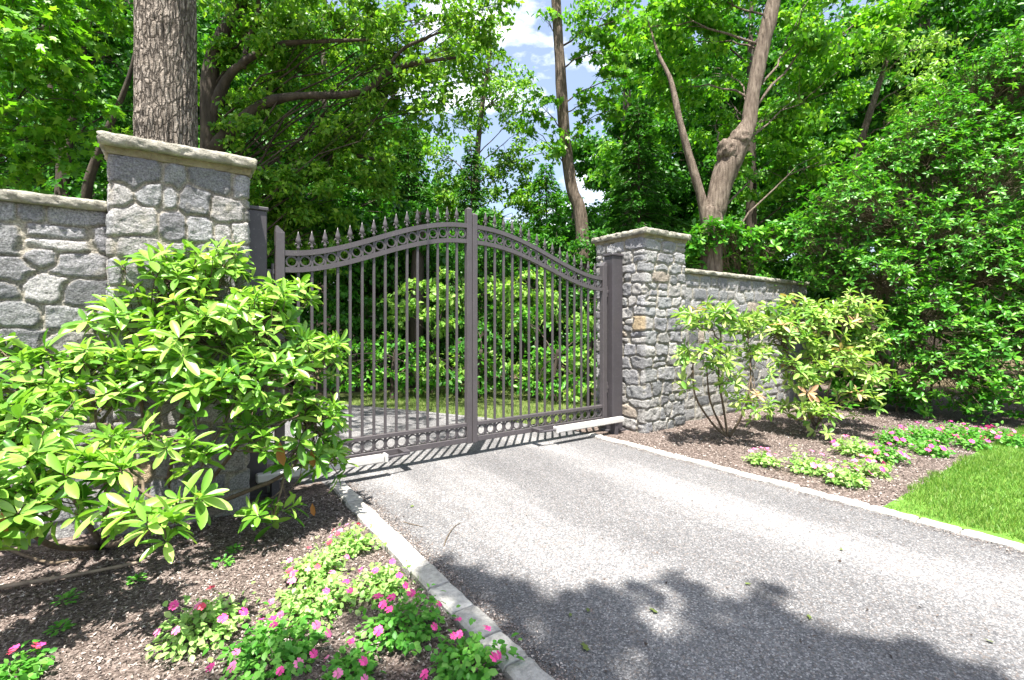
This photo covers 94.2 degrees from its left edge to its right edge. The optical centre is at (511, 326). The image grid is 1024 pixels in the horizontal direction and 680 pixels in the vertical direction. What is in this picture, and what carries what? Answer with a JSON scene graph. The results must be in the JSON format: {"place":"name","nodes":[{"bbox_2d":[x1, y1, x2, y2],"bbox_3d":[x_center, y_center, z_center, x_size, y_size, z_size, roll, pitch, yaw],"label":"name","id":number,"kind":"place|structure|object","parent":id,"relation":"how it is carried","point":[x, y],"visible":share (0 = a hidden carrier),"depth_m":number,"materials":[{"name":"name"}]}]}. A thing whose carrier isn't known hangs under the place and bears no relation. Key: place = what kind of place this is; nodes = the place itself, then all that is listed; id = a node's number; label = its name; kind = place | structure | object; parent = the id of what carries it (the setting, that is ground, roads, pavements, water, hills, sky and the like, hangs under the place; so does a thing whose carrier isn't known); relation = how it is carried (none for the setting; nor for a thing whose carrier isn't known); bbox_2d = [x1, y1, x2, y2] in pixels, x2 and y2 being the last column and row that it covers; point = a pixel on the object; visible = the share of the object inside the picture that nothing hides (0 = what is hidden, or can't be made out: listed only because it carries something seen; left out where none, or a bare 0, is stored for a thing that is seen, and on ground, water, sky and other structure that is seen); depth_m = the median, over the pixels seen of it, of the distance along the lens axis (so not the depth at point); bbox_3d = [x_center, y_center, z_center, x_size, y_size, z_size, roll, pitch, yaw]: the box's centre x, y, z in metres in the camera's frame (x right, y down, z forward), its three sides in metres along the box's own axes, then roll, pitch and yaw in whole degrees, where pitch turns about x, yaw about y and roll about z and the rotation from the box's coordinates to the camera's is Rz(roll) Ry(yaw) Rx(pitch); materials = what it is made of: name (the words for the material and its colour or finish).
{"place":"outdoors","nodes":[
{"label":"outdoors","id":0,"kind":"place"},
{"bbox_2d":[5,0,1023,316],"label":"sky","id":1,"kind":"structure","parent":0,"point":[532,47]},
{"bbox_2d":[267,404,1023,679],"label":"driveway","id":2,"kind":"structure","parent":0,"point":[959,572],"depth_m":2.78,"materials":[{"name":"grey asphalt"}]},
{"bbox_2d":[346,482,591,679],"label":"driveway grit","id":3,"kind":"object","parent":2,"relation":"on","point":[470,593],"visible":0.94,"depth_m":2.49,"materials":[{"name":"grey gravel"}]},
{"bbox_2d":[580,641,589,650],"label":"fallen leaf","id":4,"kind":"object","parent":2,"relation":"on","point":[585,646],"visible":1,"depth_m":2.06,"materials":[{"name":"green plant"}]},
{"bbox_2d":[592,437,1023,556],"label":"driveway grit","id":5,"kind":"object","parent":2,"relation":"on","point":[1008,549],"visible":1,"depth_m":3.77,"materials":[{"name":"stone"}]},
{"bbox_2d":[267,335,1023,529],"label":"ground","id":6,"kind":"structure","parent":0,"point":[320,387],"depth_m":12.29,"materials":[{"name":"brown soil"}]},
{"bbox_2d":[0,189,109,547],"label":"stone wall","id":7,"kind":"structure","parent":6,"relation":"on","point":[54,258],"depth_m":3.09,"materials":[{"name":"stone"}]},
{"bbox_2d":[0,0,133,193],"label":"maple tree","id":8,"kind":"object","parent":6,"relation":"on","point":[16,41],"visible":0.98,"depth_m":6.79,"materials":[{"name":"green plant"}]},
{"bbox_2d":[0,0,133,200],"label":"sapling tree","id":9,"kind":"object","parent":6,"relation":"on","point":[120,92],"visible":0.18,"depth_m":9.55,"materials":[{"name":"green plant"}]},
{"bbox_2d":[0,0,133,200],"label":"woodland tree","id":10,"kind":"object","parent":6,"relation":"on","point":[82,160],"visible":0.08,"depth_m":14.27,"materials":[{"name":"green plant"}]},
{"bbox_2d":[133,0,197,147],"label":"tree","id":11,"kind":"object","parent":6,"relation":"on","point":[165,94],"visible":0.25,"depth_m":5.17,"materials":[{"name":"brown plant"}]},
{"bbox_2d":[96,130,256,535],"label":"gate pillar","id":12,"kind":"structure","parent":6,"relation":"on","point":[165,194],"depth_m":3.31,"materials":[{"name":"stone"}]},
{"bbox_2d":[0,452,509,679],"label":"mulch bed","id":13,"kind":"object","parent":6,"relation":"on","point":[312,489],"visible":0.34,"depth_m":2.46,"materials":[{"name":"brown wood"}]},
{"bbox_2d":[0,639,56,679],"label":"impatiens","id":14,"kind":"object","parent":13,"relation":"on","point":[28,667],"visible":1,"depth_m":1.89,"materials":[{"name":"green plant"}]},
{"bbox_2d":[6,550,76,563],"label":"fallen branch","id":15,"kind":"object","parent":13,"relation":"on","point":[21,554],"visible":0.9,"depth_m":2.79,"materials":[{"name":"brown wood"}]},
{"bbox_2d":[43,618,75,636],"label":"weed","id":16,"kind":"object","parent":13,"relation":"on","point":[67,624],"visible":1,"depth_m":2.18,"materials":[{"name":"green plant"}]},
{"bbox_2d":[49,588,84,605],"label":"weed","id":17,"kind":"object","parent":13,"relation":"on","point":[68,594],"visible":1,"depth_m":2.41,"materials":[{"name":"green plant"}]},
{"bbox_2d":[0,561,140,589],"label":"fallen branch","id":18,"kind":"object","parent":13,"relation":"on","point":[26,582],"visible":0.99,"depth_m":2.59,"materials":[{"name":"brown wood"}]},
{"bbox_2d":[0,329,232,563],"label":"rhododendron","id":19,"kind":"object","parent":13,"relation":"on","point":[36,445],"visible":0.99,"depth_m":2.22,"materials":[{"name":"green plant"}]},
{"bbox_2d":[126,572,146,584],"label":"weed","id":20,"kind":"object","parent":13,"relation":"on","point":[129,578],"visible":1,"depth_m":2.59,"materials":[{"name":"green plant"}]},
{"bbox_2d":[145,581,258,662],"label":"impatiens","id":21,"kind":"object","parent":13,"relation":"on","point":[181,630],"visible":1,"depth_m":2.10,"materials":[{"name":"green plant"}]},
{"bbox_2d":[58,236,358,540],"bbox_3d":[-1.975,0.343,3.177,1.803,2.061,1.170,0,0,-1],"label":"rhododendron","id":22,"kind":"object","parent":13,"relation":"on","point":[272,309],"visible":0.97,"depth_m":3.07,"materials":[{"name":"green plant"}]},
{"bbox_2d":[211,553,234,567],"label":"weed","id":23,"kind":"object","parent":13,"relation":"on","point":[226,560],"visible":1,"depth_m":2.78,"materials":[{"name":"green plant"}]},
{"bbox_2d":[225,543,242,554],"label":"weed","id":24,"kind":"object","parent":13,"relation":"on","point":[231,549],"visible":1,"depth_m":2.94,"materials":[{"name":"green plant"}]},
{"bbox_2d":[202,600,336,679],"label":"impatiens","id":25,"kind":"object","parent":13,"relation":"on","point":[257,644],"visible":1,"depth_m":1.92,"materials":[{"name":"green plant"}]},
{"bbox_2d":[256,560,369,629],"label":"impatiens","id":26,"kind":"object","parent":13,"relation":"on","point":[326,591],"visible":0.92,"depth_m":2.31,"materials":[{"name":"green plant"}]},
{"bbox_2d":[280,536,349,587],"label":"impatiens","id":27,"kind":"object","parent":13,"relation":"on","point":[311,560],"visible":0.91,"depth_m":2.63,"materials":[{"name":"green plant"}]},
{"bbox_2d":[308,638,385,679],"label":"impatiens","id":28,"kind":"object","parent":13,"relation":"on","point":[338,668],"visible":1,"depth_m":1.86,"materials":[{"name":"green plant"}]},
{"bbox_2d":[322,522,386,559],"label":"impatiens","id":29,"kind":"object","parent":13,"relation":"on","point":[358,541],"visible":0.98,"depth_m":2.94,"materials":[{"name":"green plant"}]},
{"bbox_2d":[347,558,418,611],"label":"impatiens","id":30,"kind":"object","parent":13,"relation":"on","point":[391,574],"visible":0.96,"depth_m":2.46,"materials":[{"name":"green plant"}]},
{"bbox_2d":[342,580,460,655],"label":"impatiens","id":31,"kind":"object","parent":13,"relation":"on","point":[387,620],"visible":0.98,"depth_m":2.10,"materials":[{"name":"green plant"}]},
{"bbox_2d":[419,617,524,679],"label":"impatiens","id":32,"kind":"object","parent":13,"relation":"on","point":[457,670],"visible":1,"depth_m":1.89,"materials":[{"name":"green plant"}]},
{"bbox_2d":[247,205,269,498],"bbox_3d":[-2.153,0.226,3.946,0.276,2.449,0.210,0,0,-35],"label":"gate post","id":33,"kind":"object","parent":6,"relation":"on","point":[257,223],"visible":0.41,"depth_m":3.89,"materials":[{"name":"grey metal"}]},
{"bbox_2d":[255,447,409,498],"bbox_3d":[-1.542,1.301,4.232,1.320,0.238,0.198,0,0,-35],"label":"gate opener","id":34,"kind":"object","parent":33,"relation":"attached to","point":[261,477],"visible":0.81,"depth_m":4.12,"materials":[{"name":"grey metal"}]},
{"bbox_2d":[267,206,471,469],"bbox_3d":[-1.261,-0.014,4.586,1.991,2.549,0.070,0,0,-35],"label":"gate leaf","id":35,"kind":"object","parent":33,"relation":"attached to","point":[278,270],"visible":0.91,"depth_m":4.66,"materials":[{"name":"grey metal"}]},
{"bbox_2d":[197,0,398,368],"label":"woodland tree","id":36,"kind":"object","parent":6,"relation":"on","point":[243,77],"visible":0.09,"depth_m":15.77,"materials":[{"name":"green plant"}]},
{"bbox_2d":[250,163,430,386],"bbox_3d":[-4.477,-1.351,11.353,5.214,5.702,2.889,0,0,4],"label":"beech tree","id":37,"kind":"object","parent":6,"relation":"on","point":[368,218],"visible":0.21,"depth_m":10.91,"materials":[{"name":"green plant"}]},
{"bbox_2d":[296,294,403,391],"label":"bush","id":38,"kind":"object","parent":6,"relation":"on","point":[356,321],"visible":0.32,"depth_m":10.33,"materials":[{"name":"green plant"}]},
{"bbox_2d":[268,215,452,382],"bbox_3d":[-3.684,-0.580,11.629,4.489,4.163,2.406,0,0,-8],"label":"bush","id":39,"kind":"object","parent":6,"relation":"on","point":[369,288],"visible":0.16,"depth_m":11.37,"materials":[{"name":"green plant"}]},
{"bbox_2d":[197,0,528,277],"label":"oak tree","id":40,"kind":"object","parent":6,"relation":"on","point":[329,141],"visible":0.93,"depth_m":9.32,"materials":[{"name":"green plant"}]},
{"bbox_2d":[343,121,464,384],"bbox_3d":[-2.967,-2.092,13.160,3.840,7.382,3.593,0,0,-35],"label":"hemlock tree","id":41,"kind":"object","parent":6,"relation":"on","point":[426,197],"visible":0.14,"depth_m":12.80,"materials":[{"name":"green plant"}]},
{"bbox_2d":[365,199,464,387],"bbox_3d":[-2.203,-0.727,11.070,2.346,4.455,1.491,0,0,9],"label":"woodland tree","id":42,"kind":"object","parent":6,"relation":"on","point":[412,261],"visible":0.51,"depth_m":11.05,"materials":[{"name":"green plant"}]},
{"bbox_2d":[286,381,593,423],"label":"grass verge","id":43,"kind":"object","parent":6,"relation":"on","point":[346,395],"depth_m":8.91,"materials":[{"name":"green plant"}]},
{"bbox_2d":[308,331,443,399],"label":"bush","id":44,"kind":"object","parent":43,"relation":"on","point":[379,357],"visible":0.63,"depth_m":9.17,"materials":[{"name":"green plant"}]},
{"bbox_2d":[377,267,482,393],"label":"bush","id":45,"kind":"object","parent":43,"relation":"on","point":[412,302],"visible":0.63,"depth_m":9.75,"materials":[{"name":"green plant"}]},
{"bbox_2d":[408,341,505,395],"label":"bush","id":46,"kind":"object","parent":43,"relation":"on","point":[461,366],"visible":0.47,"depth_m":9.41,"materials":[{"name":"green plant"}]},
{"bbox_2d":[439,304,517,398],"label":"bush","id":47,"kind":"object","parent":43,"relation":"on","point":[461,346],"visible":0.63,"depth_m":9.28,"materials":[{"name":"green plant"}]},
{"bbox_2d":[499,341,582,397],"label":"bush","id":48,"kind":"object","parent":43,"relation":"on","point":[508,365],"visible":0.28,"depth_m":9.15,"materials":[{"name":"green plant"}]},
{"bbox_2d":[510,304,597,401],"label":"bush","id":49,"kind":"object","parent":43,"relation":"on","point":[548,352],"visible":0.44,"depth_m":8.99,"materials":[{"name":"green plant"}]},
{"bbox_2d":[329,481,554,679],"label":"kerb","id":50,"kind":"structure","parent":6,"relation":"on","point":[399,547],"depth_m":2.49,"materials":[{"name":"concrete"}]},
{"bbox_2d":[389,229,507,378],"bbox_3d":[-1.786,-0.607,12.490,3.354,4.215,2.270,0,0,-10],"label":"bush","id":51,"kind":"object","parent":6,"relation":"on","point":[442,346],"visible":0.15,"depth_m":12.16,"materials":[{"name":"green plant"}]},
{"bbox_2d":[435,144,500,360],"bbox_3d":[-1.439,-2.378,16.001,2.786,7.757,2.637,0,0,-35],"label":"hemlock tree","id":52,"kind":"object","parent":6,"relation":"on","point":[464,186],"visible":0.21,"depth_m":15.91,"materials":[{"name":"green plant"}]},
{"bbox_2d":[412,1,560,309],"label":"ash tree","id":53,"kind":"object","parent":6,"relation":"on","point":[520,195],"visible":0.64,"depth_m":16.80,"materials":[{"name":"green plant"}]},
{"bbox_2d":[449,205,530,374],"bbox_3d":[-0.695,-1.008,14.076,2.614,5.019,1.899,0,0,-11],"label":"woodland tree","id":54,"kind":"object","parent":6,"relation":"on","point":[480,213],"visible":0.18,"depth_m":13.74,"materials":[{"name":"green plant"}]},
{"bbox_2d":[0,0,1023,362],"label":"woodland","id":55,"kind":"object","parent":6,"relation":"on","point":[588,160],"visible":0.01,"depth_m":21.77,"materials":[{"name":"green plant"}]},
{"bbox_2d":[451,219,596,383],"bbox_3d":[0.689,-0.583,12.040,4.536,4.168,2.095,0,0,1],"label":"bush","id":56,"kind":"object","parent":6,"relation":"on","point":[542,236],"visible":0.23,"depth_m":11.69,"materials":[{"name":"green plant"}]},
{"bbox_2d":[478,263,571,389],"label":"bush","id":57,"kind":"object","parent":6,"relation":"on","point":[524,295],"visible":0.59,"depth_m":10.15,"materials":[{"name":"green plant"}]},
{"bbox_2d":[445,217,608,380],"bbox_3d":[0.444,-0.541,11.313,4.496,4.085,2.170,0,0,9],"label":"bush","id":58,"kind":"object","parent":6,"relation":"on","point":[583,244],"visible":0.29,"depth_m":11.05,"materials":[{"name":"green plant"}]},
{"bbox_2d":[499,163,593,377],"bbox_3d":[1.065,-1.790,15.015,3.755,6.807,3.717,0,0,-35],"label":"spruce tree","id":59,"kind":"object","parent":6,"relation":"on","point":[552,195],"visible":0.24,"depth_m":14.87,"materials":[{"name":"green plant"}]},
{"bbox_2d":[526,206,607,373],"bbox_3d":[1.660,-0.894,12.940,2.701,4.789,1.835,0,0,7],"label":"woodland tree","id":60,"kind":"object","parent":6,"relation":"on","point":[548,229],"visible":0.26,"depth_m":12.73,"materials":[{"name":"green plant"}]},
{"bbox_2d":[561,300,596,417],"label":"bush","id":61,"kind":"object","parent":6,"relation":"on","point":[591,354],"visible":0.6,"depth_m":7.32,"materials":[{"name":"green plant"}]},
{"bbox_2d":[515,0,663,386],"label":"maple tree","id":62,"kind":"object","parent":6,"relation":"on","point":[560,100],"visible":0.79,"depth_m":11.41,"materials":[{"name":"green plant"}]},
{"bbox_2d":[600,253,625,431],"bbox_3d":[1.361,0.233,6.406,0.273,2.435,0.210,0,0,-35],"label":"gate post","id":63,"kind":"object","parent":6,"relation":"on","point":[614,261],"visible":0.7,"depth_m":6.33,"materials":[{"name":"grey metal"}]},
{"bbox_2d":[472,212,608,442],"bbox_3d":[0.421,-0.005,5.764,2.106,2.532,0.070,0,0,-35],"label":"gate leaf","id":64,"kind":"object","parent":63,"relation":"attached to","point":[602,288],"visible":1,"depth_m":5.60,"materials":[{"name":"grey metal"}]},
{"bbox_2d":[532,416,623,434],"bbox_3d":[0.857,1.301,5.912,1.390,0.238,0.198,0,0,-35],"label":"gate opener","id":65,"kind":"object","parent":63,"relation":"attached to","point":[612,422],"visible":0.96,"depth_m":5.87,"materials":[{"name":"grey metal"}]},
{"bbox_2d":[558,102,695,389],"bbox_3d":[3.066,-1.871,11.379,4.206,7.108,4.268,0,0,-35],"label":"spruce tree","id":66,"kind":"object","parent":6,"relation":"on","point":[634,148],"visible":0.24,"depth_m":11.34,"materials":[{"name":"green plant"}]},
{"bbox_2d":[591,226,690,433],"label":"gate pillar","id":67,"kind":"structure","parent":6,"relation":"on","point":[654,282],"depth_m":6.37,"materials":[{"name":"stone"}]},
{"bbox_2d":[562,0,735,227],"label":"woodland tree","id":68,"kind":"object","parent":6,"relation":"on","point":[611,146],"visible":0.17,"depth_m":16.72,"materials":[{"name":"green plant"}]},
{"bbox_2d":[606,0,867,264],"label":"woodland tree","id":69,"kind":"object","parent":6,"relation":"on","point":[667,129],"visible":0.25,"depth_m":13.99,"materials":[{"name":"green plant"}]},
{"bbox_2d":[684,268,809,420],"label":"stone wall","id":70,"kind":"structure","parent":6,"relation":"on","point":[743,292],"depth_m":7.66,"materials":[{"name":"stone"}]},
{"bbox_2d":[606,0,930,271],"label":"walnut tree","id":71,"kind":"object","parent":6,"relation":"on","point":[819,40],"visible":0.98,"depth_m":9.65,"materials":[{"name":"green plant"}]},
{"bbox_2d":[577,385,1023,506],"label":"mulch bed","id":72,"kind":"object","parent":6,"relation":"on","point":[957,415],"visible":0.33,"depth_m":5.84,"materials":[{"name":"brown wood"}]},
{"bbox_2d":[670,294,781,437],"bbox_3d":[2.579,0.513,5.603,1.473,1.820,0.885,0,0,-22],"label":"rhododendron","id":73,"kind":"object","parent":72,"relation":"on","point":[730,318],"visible":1,"depth_m":5.59,"materials":[{"name":"green plant"}]},
{"bbox_2d":[741,447,783,467],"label":"impatiens","id":74,"kind":"object","parent":72,"relation":"on","point":[765,459],"visible":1,"depth_m":4.78,"materials":[{"name":"green plant"}]},
{"bbox_2d":[773,445,833,476],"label":"impatiens","id":75,"kind":"object","parent":72,"relation":"on","point":[812,464],"visible":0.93,"depth_m":4.51,"materials":[{"name":"green plant"}]},
{"bbox_2d":[683,213,937,411],"bbox_3d":[4.872,-0.360,8.504,3.750,3.592,2.796,0,0,-10],"label":"evergreen shrub","id":76,"kind":"object","parent":72,"relation":"on","point":[759,252],"visible":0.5,"depth_m":8.57,"materials":[{"name":"green plant"}]},
{"bbox_2d":[750,286,903,440],"bbox_3d":[4.168,0.473,6.355,2.067,2.042,1.403,0,0,-35],"label":"rhododendron","id":77,"kind":"object","parent":72,"relation":"on","point":[815,316],"visible":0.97,"depth_m":6.15,"materials":[{"name":"green plant"}]},
{"bbox_2d":[819,459,873,489],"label":"impatiens","id":78,"kind":"object","parent":72,"relation":"on","point":[836,477],"visible":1,"depth_m":4.16,"materials":[{"name":"green plant"}]},
{"bbox_2d":[827,434,885,458],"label":"impatiens","id":79,"kind":"object","parent":72,"relation":"on","point":[848,449],"visible":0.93,"depth_m":5.17,"materials":[{"name":"green plant"}]},
{"bbox_2d":[845,451,898,480],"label":"impatiens","id":80,"kind":"object","parent":72,"relation":"on","point":[883,466],"visible":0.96,"depth_m":4.45,"materials":[{"name":"green plant"}]},
{"bbox_2d":[854,441,913,463],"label":"impatiens","id":81,"kind":"object","parent":72,"relation":"on","point":[891,453],"visible":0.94,"depth_m":4.88,"materials":[{"name":"green plant"}]},
{"bbox_2d":[871,426,914,446],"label":"impatiens","id":82,"kind":"object","parent":72,"relation":"on","point":[901,438],"visible":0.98,"depth_m":5.61,"materials":[{"name":"green plant"}]},
{"bbox_2d":[889,420,960,446],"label":"impatiens","id":83,"kind":"object","parent":72,"relation":"on","point":[926,435],"visible":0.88,"depth_m":5.68,"materials":[{"name":"green plant"}]},
{"bbox_2d":[908,439,956,458],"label":"impatiens","id":84,"kind":"object","parent":72,"relation":"on","point":[933,449],"visible":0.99,"depth_m":5.08,"materials":[{"name":"green plant"}]},
{"bbox_2d":[939,420,992,439],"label":"impatiens","id":85,"kind":"object","parent":72,"relation":"on","point":[969,432],"visible":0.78,"depth_m":5.88,"materials":[{"name":"green plant"}]},
{"bbox_2d":[952,432,996,450],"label":"impatiens","id":86,"kind":"object","parent":72,"relation":"on","point":[973,441],"visible":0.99,"depth_m":5.42,"materials":[{"name":"green plant"}]},
{"bbox_2d":[973,420,1019,442],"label":"impatiens","id":87,"kind":"object","parent":72,"relation":"on","point":[995,432],"visible":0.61,"depth_m":5.80,"materials":[{"name":"green plant"}]},
{"bbox_2d":[990,431,1023,447],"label":"impatiens","id":88,"kind":"object","parent":72,"relation":"on","point":[1018,441],"visible":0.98,"depth_m":5.52,"materials":[{"name":"green plant"}]},
{"bbox_2d":[588,433,1023,551],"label":"kerb","id":89,"kind":"structure","parent":6,"relation":"on","point":[981,536],"depth_m":3.79,"materials":[{"name":"concrete"}]},
{"bbox_2d":[767,0,1023,379],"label":"beech tree","id":90,"kind":"object","parent":6,"relation":"on","point":[1003,16],"visible":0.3,"depth_m":12.45,"materials":[{"name":"green plant"}]},
{"bbox_2d":[777,14,1023,424],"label":"evergreen shrub","id":91,"kind":"object","parent":6,"relation":"on","point":[1002,163],"visible":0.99,"depth_m":7.63,"materials":[{"name":"green plant"}]},
{"bbox_2d":[833,0,968,391],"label":"locust tree","id":92,"kind":"object","parent":6,"relation":"on","point":[934,35],"visible":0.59,"depth_m":10.30,"materials":[{"name":"green plant"}]},
{"bbox_2d":[369,449,1009,679],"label":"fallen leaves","id":93,"kind":"object","parent":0,"point":[645,643],"visible":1,"depth_m":2.58,"materials":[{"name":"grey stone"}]},
{"bbox_2d":[883,425,1023,543],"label":"lawn","id":94,"kind":"structure","parent":0,"point":[998,534],"depth_m":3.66,"materials":[{"name":"green plant"}]}
]}

